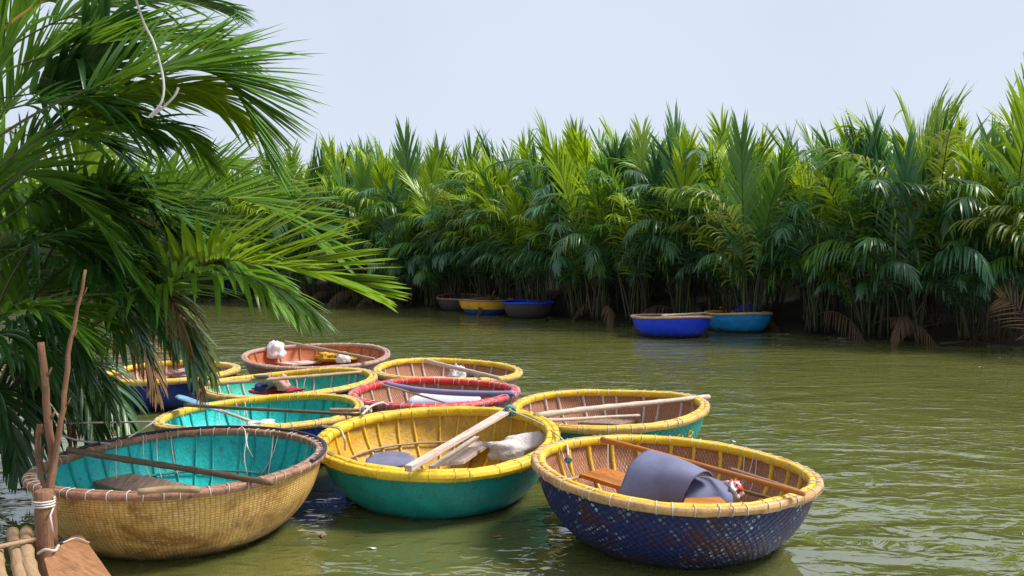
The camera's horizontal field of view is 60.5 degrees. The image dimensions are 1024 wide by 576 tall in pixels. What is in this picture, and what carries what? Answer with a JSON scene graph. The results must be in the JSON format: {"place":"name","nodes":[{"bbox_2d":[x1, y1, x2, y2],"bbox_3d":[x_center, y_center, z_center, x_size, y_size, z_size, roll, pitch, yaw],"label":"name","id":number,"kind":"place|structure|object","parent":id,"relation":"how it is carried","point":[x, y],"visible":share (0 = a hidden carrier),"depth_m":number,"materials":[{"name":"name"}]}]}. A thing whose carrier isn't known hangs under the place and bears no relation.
{"place":"outdoors","nodes":[
{"label":"outdoors","id":0,"kind":"place"},
{"bbox_2d":[149,172,238,298],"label":"nipa palm","id":1,"kind":"object","parent":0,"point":[224,295],"visible":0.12,"depth_m":40.10,"materials":[{"name":"green plant"}]},
{"bbox_2d":[203,184,291,304],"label":"nipa palm","id":2,"kind":"object","parent":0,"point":[248,210],"visible":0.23,"depth_m":38.12,"materials":[{"name":"green plant"}]},
{"bbox_2d":[344,220,412,305],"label":"nipa palm","id":3,"kind":"object","parent":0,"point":[391,272],"visible":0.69,"depth_m":33.94,"materials":[{"name":"green plant"}]},
{"bbox_2d":[0,293,1023,575],"bbox_3d":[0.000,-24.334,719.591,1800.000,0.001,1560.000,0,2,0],"label":"river","id":4,"kind":"structure","parent":0,"point":[910,453],"depth_m":9.70,"materials":[{"name":"liquid"}]},
{"bbox_2d":[5,527,26,575],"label":"raft pole","id":5,"kind":"object","parent":4,"relation":"on","point":[15,554],"visible":0.73,"depth_m":5.17,"materials":[{"name":"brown wood"}]},
{"bbox_2d":[31,488,55,575],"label":"mooring post","id":6,"kind":"object","parent":4,"relation":"in","point":[43,502],"visible":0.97,"depth_m":5.33,"materials":[{"name":"brown wood"}]},
{"bbox_2d":[19,525,40,575],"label":"raft pole","id":7,"kind":"object","parent":6,"relation":"attached to","point":[29,562],"visible":0.75,"depth_m":5.15,"materials":[{"name":"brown wood"}]},
{"bbox_2d":[44,531,110,575],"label":"wooden board","id":8,"kind":"object","parent":7,"relation":"on","point":[75,557],"visible":1,"depth_m":5.06,"materials":[{"name":"wood"}]},
{"bbox_2d":[34,269,86,545],"bbox_3d":[-2.856,0.748,5.516,0.343,1.727,0.171,0,2,0],"label":"dead branch","id":9,"kind":"object","parent":4,"relation":"on","point":[53,445],"visible":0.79,"depth_m":5.53,"materials":[{"name":"wood"}]},
{"bbox_2d":[106,360,240,410],"bbox_3d":[-4.759,1.407,12.252,1.904,0.590,1.923,-1,4,0],"label":"basket boat","id":10,"kind":"object","parent":4,"relation":"on","point":[177,386],"visible":0.36,"depth_m":11.53,"materials":[{"name":"wicker"}]},
{"bbox_2d":[22,425,326,560],"bbox_3d":[-2.449,1.550,6.480,2.104,0.729,2.206,-1,3,0],"label":"basket boat","id":11,"kind":"object","parent":4,"relation":"on","point":[117,510],"visible":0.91,"depth_m":6.06,"materials":[{"name":"wicker"}]},
{"bbox_2d":[66,446,273,485],"bbox_3d":[-2.447,1.240,6.170,1.983,0.071,0.061,1,2,26],"label":"bamboo pole","id":12,"kind":"object","parent":11,"relation":"on","point":[157,464],"visible":1,"depth_m":6.14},
{"bbox_2d":[152,393,364,463],"bbox_3d":[-2.507,1.511,8.860,2.055,0.632,2.154,-2,2,0],"label":"basket boat","id":13,"kind":"object","parent":4,"relation":"on","point":[194,417],"visible":0.36,"depth_m":9.54,"materials":[{"name":"wicker"}]},
{"bbox_2d":[183,403,359,415],"bbox_3d":[-2.374,1.190,8.584,1.906,0.044,0.044,1,2,14],"label":"bamboo pole","id":14,"kind":"object","parent":13,"relation":"on","point":[272,409],"visible":0.97,"depth_m":8.57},
{"bbox_2d":[199,367,377,401],"bbox_3d":[-2.799,1.434,11.167,2.207,0.612,2.386,-2,3,0],"label":"basket boat","id":15,"kind":"object","parent":4,"relation":"on","point":[343,385],"visible":0.37,"depth_m":11.72,"materials":[{"name":"wicker"}]},
{"bbox_2d":[205,370,361,385],"bbox_3d":[-2.823,1.122,10.967,2.058,0.062,0.074,-1,3,-35],"label":"bamboo pole","id":16,"kind":"object","parent":15,"relation":"on","point":[243,381],"visible":0.94,"depth_m":10.93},
{"bbox_2d":[275,243,322,300],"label":"nipa palm","id":17,"kind":"object","parent":4,"relation":"on","point":[309,279],"visible":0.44,"depth_m":37.45,"materials":[{"name":"green plant"}]},
{"bbox_2d":[240,343,389,374],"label":"basket boat","id":18,"kind":"object","parent":4,"relation":"on","point":[255,361],"visible":0.5,"depth_m":14.55,"materials":[{"name":"wicker"}]},
{"bbox_2d":[297,158,413,307],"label":"nipa palm","id":19,"kind":"object","parent":4,"relation":"in","point":[340,182],"visible":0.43,"depth_m":35.30,"materials":[{"name":"green plant"}]},
{"bbox_2d":[338,172,452,307],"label":"nipa palm","id":20,"kind":"object","parent":4,"relation":"in","point":[409,260],"visible":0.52,"depth_m":34.60,"materials":[{"name":"green plant"}]},
{"bbox_2d":[380,245,462,306],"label":"nipa palm","id":21,"kind":"object","parent":4,"relation":"on","point":[419,276],"visible":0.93,"depth_m":33.29,"materials":[{"name":"green plant"}]},
{"bbox_2d":[347,377,520,412],"bbox_3d":[-0.893,1.463,10.119,1.989,0.635,2.032,0,2,0],"label":"basket boat","id":22,"kind":"object","parent":4,"relation":"on","point":[370,393],"visible":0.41,"depth_m":10.64,"materials":[{"name":"wicker"}]},
{"bbox_2d":[406,393,480,402],"bbox_3d":[-0.782,1.304,10.442,0.928,0.140,0.272,0,2,0],"label":"foam sheet","id":23,"kind":"object","parent":22,"relation":"in","point":[444,398],"visible":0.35,"depth_m":10.34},
{"bbox_2d":[384,381,514,396],"bbox_3d":[-0.740,1.166,9.994,1.683,0.111,0.079,1,2,25],"label":"plastic pipe","id":24,"kind":"object","parent":22,"relation":"in","point":[453,392],"visible":0.98,"depth_m":9.94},
{"bbox_2d":[318,405,560,519],"bbox_3d":[-0.631,1.537,7.693,2.109,0.649,2.366,-1,6,0],"label":"basket boat","id":25,"kind":"object","parent":4,"relation":"on","point":[472,479],"visible":0.81,"depth_m":7.01,"materials":[{"name":"wicker"}]},
{"bbox_2d":[365,450,414,466],"bbox_3d":[-1.089,1.548,8.034,0.462,0.065,0.687,0,2,0],"label":"foam sheet","id":26,"kind":"object","parent":25,"relation":"in","point":[395,458],"visible":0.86,"depth_m":7.91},
{"bbox_2d":[405,409,510,471],"bbox_3d":[-0.388,1.221,7.239,0.100,0.079,2.196,1,2,18],"label":"wooden oar","id":27,"kind":"object","parent":25,"relation":"on","point":[415,464],"visible":0.94,"depth_m":6.99,"materials":[{"name":"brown wood"}]},
{"bbox_2d":[482,431,544,460],"bbox_3d":[0.060,1.407,7.877,0.664,0.233,0.325,0,2,0],"label":"sack","id":28,"kind":"object","parent":25,"relation":"in","point":[508,448],"visible":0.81,"depth_m":7.79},
{"bbox_2d":[395,168,483,298],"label":"nipa palm","id":29,"kind":"object","parent":4,"relation":"on","point":[429,222],"visible":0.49,"depth_m":33.15,"materials":[{"name":"green plant"}]},
{"bbox_2d":[373,357,522,384],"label":"basket boat","id":30,"kind":"object","parent":4,"relation":"on","point":[421,368],"visible":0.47,"depth_m":12.87,"materials":[{"name":"wicker"}]},
{"bbox_2d":[424,358,500,379],"bbox_3d":[-0.711,1.092,11.878,0.067,0.067,2.148,-1,2,-31],"label":"bamboo pole","id":31,"kind":"object","parent":30,"relation":"on","point":[449,366],"visible":1,"depth_m":11.78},
{"bbox_2d":[436,293,483,310],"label":"basket boat","id":32,"kind":"object","parent":4,"relation":"on","point":[446,302],"visible":0.48,"depth_m":32.62,"materials":[{"name":"grey wood"}]},
{"bbox_2d":[458,297,514,314],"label":"basket boat","id":33,"kind":"object","parent":4,"relation":"on","point":[473,305],"visible":0.66,"depth_m":30.28,"materials":[{"name":"yellow wood"}]},
{"bbox_2d":[449,183,572,299],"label":"nipa palm","id":34,"kind":"object","parent":4,"relation":"on","point":[506,231],"visible":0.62,"depth_m":29.92,"materials":[{"name":"green plant"}]},
{"bbox_2d":[462,152,568,302],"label":"nipa palm","id":35,"kind":"object","parent":4,"relation":"on","point":[538,225],"visible":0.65,"depth_m":28.75,"materials":[{"name":"green plant"}]},
{"bbox_2d":[502,300,554,318],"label":"basket boat","id":36,"kind":"object","parent":4,"relation":"on","point":[526,309],"visible":0.81,"depth_m":28.61,"materials":[{"name":"blue paint"}]},
{"bbox_2d":[539,130,676,326],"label":"nipa palm","id":37,"kind":"object","parent":4,"relation":"in","point":[559,172],"visible":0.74,"depth_m":26.49,"materials":[{"name":"green plant"}]},
{"bbox_2d":[512,389,709,439],"bbox_3d":[0.991,1.483,9.062,2.023,0.663,2.267,-2,4,0],"label":"basket boat","id":38,"kind":"object","parent":4,"relation":"on","point":[682,419],"visible":0.44,"depth_m":9.48,"materials":[{"name":"wicker"}]},
{"bbox_2d":[533,394,710,417],"bbox_3d":[1.136,1.151,8.638,2.188,0.072,0.068,-1,2,-32],"label":"bamboo pole","id":39,"kind":"object","parent":38,"relation":"on","point":[568,411],"visible":0.94,"depth_m":8.52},
{"bbox_2d":[552,145,711,322],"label":"nipa palm","id":40,"kind":"object","parent":4,"relation":"on","point":[621,229],"visible":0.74,"depth_m":25.85,"materials":[{"name":"green plant"}]},
{"bbox_2d":[630,313,712,337],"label":"basket boat","id":41,"kind":"object","parent":4,"relation":"on","point":[659,326],"visible":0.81,"depth_m":21.73,"materials":[{"name":"wicker"}]},
{"bbox_2d":[531,434,823,568],"bbox_3d":[1.157,1.585,6.405,2.073,0.662,2.026,3,3,0],"label":"basket boat","id":42,"kind":"object","parent":4,"relation":"on","point":[592,507],"visible":0.91,"depth_m":5.73,"materials":[{"name":"wicker"}]},
{"bbox_2d":[618,450,712,502],"bbox_3d":[1.093,1.306,6.063,0.541,0.301,0.654,1,2,32],"label":"foam mat","id":43,"kind":"object","parent":42,"relation":"on","point":[655,476],"visible":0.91,"depth_m":5.89,"materials":[{"name":"fabric"}]},
{"bbox_2d":[600,437,805,496],"bbox_3d":[1.275,1.247,6.253,0.052,0.078,1.844,-2,3,-38],"label":"oar shaft","id":44,"kind":"object","parent":42,"relation":"on","point":[715,469],"visible":0.76,"depth_m":6.02,"materials":[{"name":"orange wood"}]},
{"bbox_2d":[682,476,732,502],"bbox_3d":[1.322,1.393,6.069,0.383,0.163,0.346,0,2,0],"label":"foam mat","id":45,"kind":"object","parent":42,"relation":"on","point":[702,486],"visible":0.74,"depth_m":5.99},
{"bbox_2d":[704,310,772,332],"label":"basket boat","id":46,"kind":"object","parent":4,"relation":"on","point":[739,322],"visible":0.83,"depth_m":23.20,"materials":[{"name":"blue wood"}]},
{"bbox_2d":[1011,270,1023,290],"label":"nipa palm","id":47,"kind":"object","parent":4,"relation":"on","point":[1014,284],"visible":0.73,"depth_m":18.86,"materials":[{"name":"green plant"}]},
{"bbox_2d":[989,279,1023,339],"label":"dead palm frond","id":48,"kind":"object","parent":47,"relation":"hanging from","point":[1002,305],"visible":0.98,"depth_m":18.87,"materials":[{"name":"brown plant"}]},
{"bbox_2d":[0,0,1023,185],"label":"sky","id":49,"kind":"structure","parent":0,"point":[451,67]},
{"bbox_2d":[25,260,1023,345],"bbox_3d":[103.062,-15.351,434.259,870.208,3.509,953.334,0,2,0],"label":"bank ground","id":50,"kind":"structure","parent":0,"point":[788,318],"depth_m":27.40,"materials":[{"name":"soil"}]},
{"bbox_2d":[0,5,200,493],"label":"nipa palm","id":51,"kind":"object","parent":50,"relation":"on","point":[19,234],"visible":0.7,"depth_m":7.01,"materials":[{"name":"green plant"}]},
{"bbox_2d":[0,0,331,194],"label":"nipa palm","id":52,"kind":"object","parent":50,"relation":"on","point":[86,77],"visible":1,"depth_m":6.15,"materials":[{"name":"green plant"}]},
{"bbox_2d":[135,0,164,117],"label":"cord","id":53,"kind":"object","parent":52,"relation":"hanging from","point":[158,58],"visible":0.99,"depth_m":5.55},
{"bbox_2d":[0,78,411,453],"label":"nipa palm","id":54,"kind":"object","parent":50,"relation":"on","point":[196,351],"visible":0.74,"depth_m":6.94,"materials":[{"name":"green plant"}]},
{"bbox_2d":[220,139,317,289],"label":"nipa palm","id":55,"kind":"object","parent":50,"relation":"on","point":[289,158],"visible":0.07,"depth_m":40.12,"materials":[{"name":"green plant"}]},
{"bbox_2d":[221,175,345,302],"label":"nipa palm","id":56,"kind":"object","parent":50,"relation":"on","point":[277,231],"visible":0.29,"depth_m":37.80,"materials":[{"name":"green plant"}]},
{"bbox_2d":[252,135,337,299],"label":"nipa palm","id":57,"kind":"object","parent":50,"relation":"on","point":[322,170],"visible":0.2,"depth_m":40.15,"materials":[{"name":"green plant"}]},
{"bbox_2d":[264,173,358,304],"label":"nipa palm","id":58,"kind":"object","parent":50,"relation":"on","point":[318,294],"visible":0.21,"depth_m":36.82,"materials":[{"name":"green plant"}]},
{"bbox_2d":[297,131,393,289],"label":"nipa palm","id":59,"kind":"object","parent":50,"relation":"on","point":[330,152],"visible":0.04,"depth_m":40.29,"materials":[{"name":"green plant"}]},
{"bbox_2d":[296,152,405,307],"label":"nipa palm","id":60,"kind":"object","parent":50,"relation":"on","point":[363,180],"visible":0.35,"depth_m":35.70,"materials":[{"name":"green plant"}]},
{"bbox_2d":[326,146,440,302],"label":"nipa palm","id":61,"kind":"object","parent":50,"relation":"on","point":[378,173],"visible":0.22,"depth_m":35.69,"materials":[{"name":"green plant"}]},
{"bbox_2d":[353,115,446,300],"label":"nipa palm","id":62,"kind":"object","parent":50,"relation":"on","point":[405,160],"visible":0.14,"depth_m":36.27,"materials":[{"name":"green plant"}]},
{"bbox_2d":[383,143,482,305],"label":"nipa palm","id":63,"kind":"object","parent":50,"relation":"on","point":[431,167],"visible":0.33,"depth_m":33.63,"materials":[{"name":"green plant"}]},
{"bbox_2d":[399,130,479,289],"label":"nipa palm","id":64,"kind":"object","parent":50,"relation":"on","point":[468,150],"visible":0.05,"depth_m":38.17,"materials":[{"name":"green plant"}]},
{"bbox_2d":[397,130,487,294],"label":"nipa palm","id":65,"kind":"object","parent":50,"relation":"on","point":[442,152],"visible":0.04,"depth_m":38.59,"materials":[{"name":"green plant"}]},
{"bbox_2d":[420,155,474,300],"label":"nipa palm","id":66,"kind":"object","parent":50,"relation":"on","point":[459,192],"visible":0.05,"depth_m":35.27,"materials":[{"name":"green plant"}]},
{"bbox_2d":[408,168,504,299],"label":"nipa palm","id":67,"kind":"object","parent":50,"relation":"on","point":[479,290],"visible":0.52,"depth_m":32.21,"materials":[{"name":"green plant"}]},
{"bbox_2d":[427,154,512,315],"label":"nipa palm","id":68,"kind":"object","parent":50,"relation":"on","point":[480,227],"visible":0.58,"depth_m":30.94,"materials":[{"name":"green plant"}]},
{"bbox_2d":[425,151,517,296],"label":"nipa palm","id":69,"kind":"object","parent":50,"relation":"on","point":[493,288],"visible":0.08,"depth_m":35.13,"materials":[{"name":"green plant"}]},
{"bbox_2d":[438,125,537,298],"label":"nipa palm","id":70,"kind":"object","parent":50,"relation":"on","point":[486,148],"visible":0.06,"depth_m":34.55,"materials":[{"name":"green plant"}]},
{"bbox_2d":[438,137,541,299],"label":"nipa palm","id":71,"kind":"object","parent":50,"relation":"on","point":[505,154],"visible":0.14,"depth_m":32.42,"materials":[{"name":"green plant"}]},
{"bbox_2d":[426,126,564,299],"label":"nipa palm","id":72,"kind":"object","parent":50,"relation":"on","point":[522,184],"visible":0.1,"depth_m":31.81,"materials":[{"name":"green plant"}]},
{"bbox_2d":[482,118,620,307],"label":"nipa palm","id":73,"kind":"object","parent":50,"relation":"on","point":[578,152],"visible":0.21,"depth_m":29.05,"materials":[{"name":"green plant"}]},
{"bbox_2d":[498,152,607,317],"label":"nipa palm","id":74,"kind":"object","parent":50,"relation":"on","point":[562,263],"visible":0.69,"depth_m":27.48,"materials":[{"name":"green plant"}]},
{"bbox_2d":[518,238,597,316],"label":"nipa palm","id":75,"kind":"object","parent":50,"relation":"on","point":[531,265],"visible":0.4,"depth_m":28.33,"materials":[{"name":"green plant"}]},
{"bbox_2d":[512,125,650,302],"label":"nipa palm","id":76,"kind":"object","parent":50,"relation":"on","point":[596,153],"visible":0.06,"depth_m":31.95,"materials":[{"name":"green plant"}]},
{"bbox_2d":[515,126,666,310],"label":"nipa palm","id":77,"kind":"object","parent":50,"relation":"on","point":[635,176],"visible":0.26,"depth_m":28.14,"materials":[{"name":"green plant"}]},
{"bbox_2d":[588,134,655,307],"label":"nipa palm","id":78,"kind":"object","parent":50,"relation":"on","point":[610,155],"visible":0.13,"depth_m":28.43,"materials":[{"name":"green plant"}]},
{"bbox_2d":[549,113,701,320],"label":"nipa palm","id":79,"kind":"object","parent":50,"relation":"on","point":[642,151],"visible":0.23,"depth_m":27.91,"materials":[{"name":"green plant"}]},
{"bbox_2d":[602,124,759,327],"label":"nipa palm","id":80,"kind":"object","parent":50,"relation":"on","point":[689,176],"visible":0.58,"depth_m":24.92,"materials":[{"name":"green plant"}]},
{"bbox_2d":[605,100,766,314],"bbox_3d":[5.473,-2.371,27.063,4.521,7.359,6.755,-1,2,-23],"label":"nipa palm","id":81,"kind":"object","parent":50,"relation":"on","point":[676,128],"visible":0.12,"depth_m":27.21,"materials":[{"name":"green plant"}]},
{"bbox_2d":[645,156,799,331],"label":"nipa palm","id":82,"kind":"object","parent":50,"relation":"on","point":[758,250],"visible":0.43,"depth_m":24.14,"materials":[{"name":"green plant"}]},
{"bbox_2d":[648,124,796,310],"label":"nipa palm","id":83,"kind":"object","parent":50,"relation":"on","point":[666,158],"visible":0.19,"depth_m":25.70,"materials":[{"name":"green plant"}]},
{"bbox_2d":[698,104,751,161],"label":"nipa palm","id":84,"kind":"object","parent":50,"relation":"on","point":[718,131],"visible":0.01,"depth_m":30.04,"materials":[{"name":"green plant"}]},
{"bbox_2d":[661,132,791,308],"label":"nipa palm","id":85,"kind":"object","parent":50,"relation":"on","point":[721,150],"visible":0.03,"depth_m":28.67,"materials":[{"name":"green plant"}]},
{"bbox_2d":[658,118,797,304],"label":"nipa palm","id":86,"kind":"object","parent":50,"relation":"on","point":[725,178],"visible":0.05,"depth_m":25.64,"materials":[{"name":"green plant"}]},
{"bbox_2d":[681,123,779,301],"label":"nipa palm","id":87,"kind":"object","parent":50,"relation":"on","point":[761,149],"visible":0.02,"depth_m":28.24,"materials":[{"name":"green plant"}]},
{"bbox_2d":[755,146,797,310],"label":"nipa palm","id":88,"kind":"object","parent":50,"relation":"on","point":[776,306],"visible":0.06,"depth_m":26.81,"materials":[{"name":"green plant"}]},
{"bbox_2d":[727,122,861,321],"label":"nipa palm","id":89,"kind":"object","parent":50,"relation":"on","point":[795,199],"visible":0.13,"depth_m":24.33,"materials":[{"name":"green plant"}]},
{"bbox_2d":[754,118,846,315],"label":"nipa palm","id":90,"kind":"object","parent":50,"relation":"on","point":[807,137],"visible":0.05,"depth_m":25.43,"materials":[{"name":"green plant"}]},
{"bbox_2d":[704,136,938,341],"bbox_3d":[7.448,-0.941,21.824,5.846,5.827,3.290,1,2,23],"label":"nipa palm","id":91,"kind":"object","parent":50,"relation":"on","point":[812,324],"visible":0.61,"depth_m":22.15,"materials":[{"name":"green plant"}]},
{"bbox_2d":[790,112,893,316],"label":"nipa palm","id":92,"kind":"object","parent":50,"relation":"on","point":[881,142],"visible":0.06,"depth_m":23.04,"materials":[{"name":"green plant"}]},
{"bbox_2d":[789,246,923,335],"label":"nipa palm","id":93,"kind":"object","parent":50,"relation":"on","point":[861,287],"visible":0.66,"depth_m":21.49,"materials":[{"name":"green plant"}]},
{"bbox_2d":[772,107,945,330],"bbox_3d":[8.780,-1.903,23.123,5.829,6.111,3.671,2,3,42],"label":"nipa palm","id":94,"kind":"object","parent":50,"relation":"on","point":[876,161],"visible":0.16,"depth_m":22.68,"materials":[{"name":"green plant"}]},
{"bbox_2d":[799,86,922,303],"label":"nipa palm","id":95,"kind":"object","parent":50,"relation":"on","point":[907,118],"visible":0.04,"depth_m":26.23,"materials":[{"name":"green plant"}]},
{"bbox_2d":[827,101,934,319],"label":"nipa palm","id":96,"kind":"object","parent":50,"relation":"on","point":[881,167],"visible":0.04,"depth_m":23.57,"materials":[{"name":"green plant"}]},
{"bbox_2d":[807,79,971,175],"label":"nipa palm","id":97,"kind":"object","parent":50,"relation":"on","point":[955,107],"visible":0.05,"depth_m":26.99,"materials":[{"name":"green plant"}]},
{"bbox_2d":[797,113,994,327],"bbox_3d":[9.496,-1.731,22.079,4.742,5.820,4.651,1,2,20],"label":"nipa palm","id":98,"kind":"object","parent":50,"relation":"on","point":[931,307],"visible":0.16,"depth_m":21.01,"materials":[{"name":"green plant"}]},
{"bbox_2d":[807,90,994,328],"bbox_3d":[9.483,-2.018,22.563,4.412,6.388,4.268,-2,3,-37],"label":"nipa palm","id":99,"kind":"object","parent":50,"relation":"on","point":[938,117],"visible":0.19,"depth_m":21.99,"materials":[{"name":"green plant"}]},
{"bbox_2d":[782,122,1020,347],"bbox_3d":[9.219,-1.141,20.561,5.337,5.312,3.393,1,2,32],"label":"nipa palm","id":100,"kind":"object","parent":50,"relation":"on","point":[903,169],"visible":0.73,"depth_m":20.35,"materials":[{"name":"green plant"}]},
{"bbox_2d":[930,110,985,307],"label":"nipa palm","id":101,"kind":"object","parent":50,"relation":"on","point":[959,123],"visible":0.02,"depth_m":23.20,"materials":[{"name":"green plant"}]},
{"bbox_2d":[900,135,1023,340],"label":"nipa palm","id":102,"kind":"object","parent":50,"relation":"on","point":[965,200],"visible":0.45,"depth_m":19.86,"materials":[{"name":"green plant"}]},
{"bbox_2d":[904,138,1023,345],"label":"nipa palm","id":103,"kind":"object","parent":50,"relation":"on","point":[1017,234],"visible":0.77,"depth_m":18.98,"materials":[{"name":"green plant"}]},
{"bbox_2d":[907,217,1023,340],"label":"nipa palm","id":104,"kind":"object","parent":50,"relation":"on","point":[980,286],"visible":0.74,"depth_m":19.91,"materials":[{"name":"green plant"}]},
{"bbox_2d":[915,52,1023,335],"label":"nipa palm","id":105,"kind":"object","parent":50,"relation":"on","point":[1010,157],"visible":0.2,"depth_m":20.19,"materials":[{"name":"green plant"}]},
{"bbox_2d":[949,118,1018,323],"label":"nipa palm","id":106,"kind":"object","parent":50,"relation":"on","point":[968,308],"visible":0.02,"depth_m":22.62,"materials":[{"name":"green plant"}]},
{"bbox_2d":[670,107,845,329],"bbox_3d":[6.127,-1.797,23.021,3.865,5.897,4.741,0,2,0],"label":"nipa palm","id":107,"kind":"object","parent":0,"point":[743,166],"visible":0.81,"depth_m":22.89,"materials":[{"name":"green plant"}]},
{"bbox_2d":[752,120,1011,346],"bbox_3d":[8.037,-1.150,20.811,3.492,5.864,6.190,-2,3,-42],"label":"nipa palm","id":108,"kind":"object","parent":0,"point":[892,266],"visible":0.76,"depth_m":20.74,"materials":[{"name":"green plant"}]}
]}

